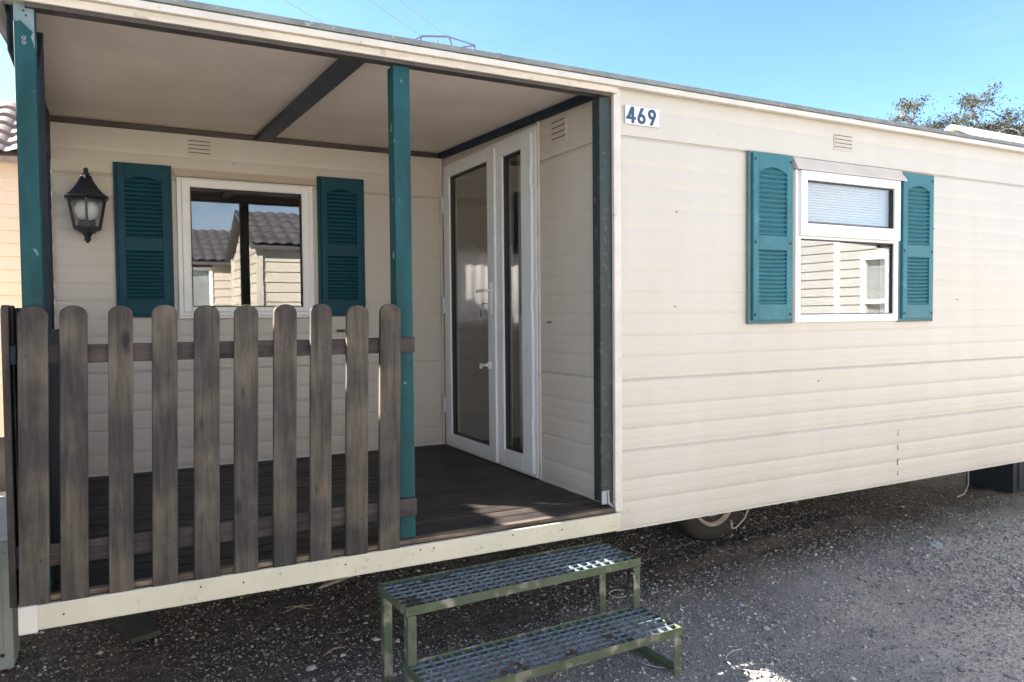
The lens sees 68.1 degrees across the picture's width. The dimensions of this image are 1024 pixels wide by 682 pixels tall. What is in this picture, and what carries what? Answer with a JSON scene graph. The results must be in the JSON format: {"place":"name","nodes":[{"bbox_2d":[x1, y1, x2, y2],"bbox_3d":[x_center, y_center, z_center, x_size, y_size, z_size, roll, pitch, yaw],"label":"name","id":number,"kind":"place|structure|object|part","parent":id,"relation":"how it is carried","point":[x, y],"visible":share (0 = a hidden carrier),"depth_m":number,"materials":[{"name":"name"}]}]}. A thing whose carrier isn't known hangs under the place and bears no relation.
{"place":"outdoors","nodes":[
{"label":"outdoors","id":0,"kind":"place"},
{"bbox_2d":[0,471,1023,681],"bbox_3d":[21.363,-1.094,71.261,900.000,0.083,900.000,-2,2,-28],"label":"ground","id":1,"kind":"structure","parent":0,"point":[155,659],"depth_m":3.89,"materials":[{"name":"grey gravel"}]},
{"bbox_2d":[0,496,19,669],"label":"utility cabinet","id":2,"kind":"object","parent":1,"relation":"on","point":[9,643],"visible":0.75,"depth_m":3.34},
{"bbox_3d":[-2.407,1.146,3.235,0.415,0.420,0.006,-2,2,-28],"label":"cabinet door","id":3,"kind":"part","parent":2,"relation":"part of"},
{"bbox_2d":[0,101,54,490],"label":"neighbouring home","id":4,"kind":"object","parent":1,"relation":"on","point":[10,278],"visible":0.05,"depth_m":6.75,"materials":[{"name":"brown tile"}]},
{"bbox_2d":[102,612,160,643],"bbox_3d":[-1.946,1.410,3.838,0.186,0.027,0.597,-2,3,-43],"label":"timber plank","id":5,"kind":"object","parent":1,"relation":"on","point":[135,628],"visible":0.56,"depth_m":3.72,"materials":[{"name":"grey wood"}]},
{"bbox_2d":[306,664,315,670],"bbox_3d":[-0.890,1.448,3.359,0.033,0.021,0.052,0,2,26],"label":"stone","id":6,"kind":"object","parent":1,"relation":"on","point":[311,667],"visible":1,"depth_m":3.35,"materials":[{"name":"grey stone"}]},
{"bbox_2d":[283,605,346,655],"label":"twigs","id":7,"kind":"object","parent":1,"relation":"on","point":[300,606],"visible":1,"depth_m":3.96,"materials":[{"name":"brown wood"}]},
{"bbox_2d":[416,35,501,53],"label":"electricity pylon","id":8,"kind":"object","parent":1,"relation":"on","point":[449,37],"visible":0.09,"depth_m":59.00,"materials":[{"name":"metal"}]},
{"bbox_2d":[284,0,324,23],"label":"power line","id":9,"kind":"object","parent":8,"relation":"attached to","point":[303,11],"visible":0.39,"depth_m":51.27,"materials":[{"name":"metal"}]},
{"bbox_2d":[369,0,421,36],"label":"power line","id":10,"kind":"object","parent":8,"relation":"attached to","point":[394,17],"visible":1,"depth_m":54.58,"materials":[{"name":"metal"}]},
{"bbox_2d":[399,0,447,36],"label":"power line","id":11,"kind":"object","parent":8,"relation":"attached to","point":[422,17],"visible":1,"depth_m":54.59,"materials":[{"name":"metal"}]},
{"bbox_2d":[0,0,1023,635],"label":"mobile home","id":12,"kind":"object","parent":1,"relation":"on","point":[710,314],"visible":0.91,"depth_m":4.31,"materials":[{"name":"beige plastic"}]},
{"bbox_2d":[0,305,21,607],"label":"picket fence","id":13,"kind":"object","parent":12,"relation":"attached to","point":[8,316],"visible":0.23,"depth_m":2.55,"materials":[{"name":"brown wood"}]},
{"bbox_2d":[63,167,108,242],"bbox_3d":[-2.459,-0.784,4.383,0.224,0.435,0.258,-2,2,-28],"label":"wall lantern","id":14,"kind":"object","parent":12,"relation":"attached to","point":[85,195],"depth_m":4.34,"materials":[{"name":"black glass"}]},
{"bbox_2d":[17,304,416,606],"bbox_3d":[-1.031,0.375,2.862,1.422,1.030,0.049,-2,2,-28],"label":"picket fence","id":15,"kind":"object","parent":12,"relation":"on","point":[75,550],"visible":1,"depth_m":2.79,"materials":[{"name":"brown wood"}]},
{"bbox_2d":[174,168,317,318],"bbox_3d":[-1.715,-0.618,4.940,0.878,0.933,0.129,-2,2,-28],"label":"window","id":16,"kind":"structure","parent":12,"relation":"in","point":[184,185],"depth_m":4.86,"materials":[{"name":"white plastic"}]},
{"bbox_2d":[441,150,494,460],"bbox_3d":[-0.296,-0.230,5.127,0.121,1.967,0.839,-2,2,-28],"label":"door","id":17,"kind":"structure","parent":12,"relation":"in","point":[483,448],"depth_m":5.38,"materials":[{"name":"white plastic"}]},
{"bbox_2d":[480,303,487,316],"bbox_3d":[-0.178,-0.199,4.840,0.022,0.088,0.079,-2,2,-30],"label":"padlock","id":18,"kind":"object","parent":12,"relation":"hanging from","point":[482,312],"visible":1,"depth_m":4.84,"materials":[{"name":"metal"}]},
{"bbox_2d":[495,132,535,474],"bbox_3d":[0.033,-0.213,4.552,0.078,1.967,0.473,-2,2,-28],"label":"door","id":19,"kind":"structure","parent":12,"relation":"in","point":[524,460],"depth_m":4.60,"materials":[{"name":"white plastic"}]},
{"bbox_2d":[625,105,658,127],"bbox_3d":[0.640,-1.102,3.720,0.208,0.089,0.010,-2,2,-28],"label":"number plate","id":20,"kind":"object","parent":12,"relation":"attached to","point":[641,116],"visible":1,"depth_m":3.71,"materials":[{"name":"white plastic"}]},
{"bbox_2d":[793,157,907,322],"bbox_3d":[1.967,-0.573,4.462,0.944,0.917,0.127,-2,2,-28],"label":"window","id":21,"kind":"structure","parent":12,"relation":"in","point":[886,234],"depth_m":4.44,"materials":[{"name":"white plastic"}]},
{"bbox_2d":[957,471,968,497],"bbox_3d":[3.806,1.047,6.384,0.072,0.472,0.428,1,2,35],"label":"cable","id":22,"kind":"object","parent":12,"relation":"hanging from","point":[966,487],"visible":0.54,"depth_m":6.36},
{"bbox_2d":[378,541,681,681],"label":"metal steps","id":23,"kind":"structure","parent":1,"relation":"on","point":[603,620],"depth_m":3.14,"materials":[{"name":"green metal"}]},
{"bbox_2d":[639,658,681,667],"bbox_3d":[0.659,1.409,3.320,0.190,0.010,0.086,-1,2,-2],"label":"wire loop","id":24,"kind":"object","parent":1,"relation":"on","point":[653,666],"visible":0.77,"depth_m":3.29,"materials":[{"name":"grey metal"}]},
{"bbox_2d":[929,541,942,547],"bbox_3d":[2.780,1.336,4.968,0.079,0.030,0.127,0,2,17],"label":"stone","id":25,"kind":"object","parent":1,"relation":"on","point":[935,544],"visible":0.98,"depth_m":4.95,"materials":[{"name":"grey stone"}]},
{"bbox_2d":[876,78,1023,136],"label":"tree","id":26,"kind":"object","parent":1,"relation":"on","point":[1009,127],"visible":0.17,"depth_m":32.86,"materials":[{"name":"green plant"}]},
{"bbox_2d":[944,124,1023,142],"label":"neighbouring home","id":27,"kind":"object","parent":1,"relation":"on","point":[983,133],"visible":0.02,"depth_m":12.30,"materials":[{"name":"beige metal"}]},
{"bbox_2d":[966,461,1023,492],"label":"storage tub","id":28,"kind":"object","parent":1,"relation":"on","point":[1008,478],"visible":0.38,"depth_m":6.48,"materials":[{"name":"black plastic"}]},
{"bbox_2d":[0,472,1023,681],"bbox_3d":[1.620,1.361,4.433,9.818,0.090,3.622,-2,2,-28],"label":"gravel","id":29,"kind":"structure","parent":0,"point":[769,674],"depth_m":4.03,"materials":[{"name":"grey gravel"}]},
{"bbox_2d":[320,576,353,588],"bbox_3d":[-0.982,1.374,4.401,0.028,0.030,0.349,1,2,38],"label":"broken slat","id":30,"kind":"object","parent":29,"relation":"on","point":[329,583],"visible":0.5,"depth_m":4.33,"materials":[{"name":"brown wood"}]},
{"bbox_2d":[726,648,756,671],"bbox_3d":[0.989,1.397,3.325,0.103,0.006,0.219,0,2,2],"label":"wire loop","id":31,"kind":"object","parent":29,"relation":"on","point":[735,666],"visible":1,"depth_m":3.27,"materials":[{"name":"grey metal"}]},
{"bbox_2d":[0,0,1023,132],"label":"sky","id":32,"kind":"structure","parent":0,"point":[857,57],"materials":[{"name":"blue"}]}
]}

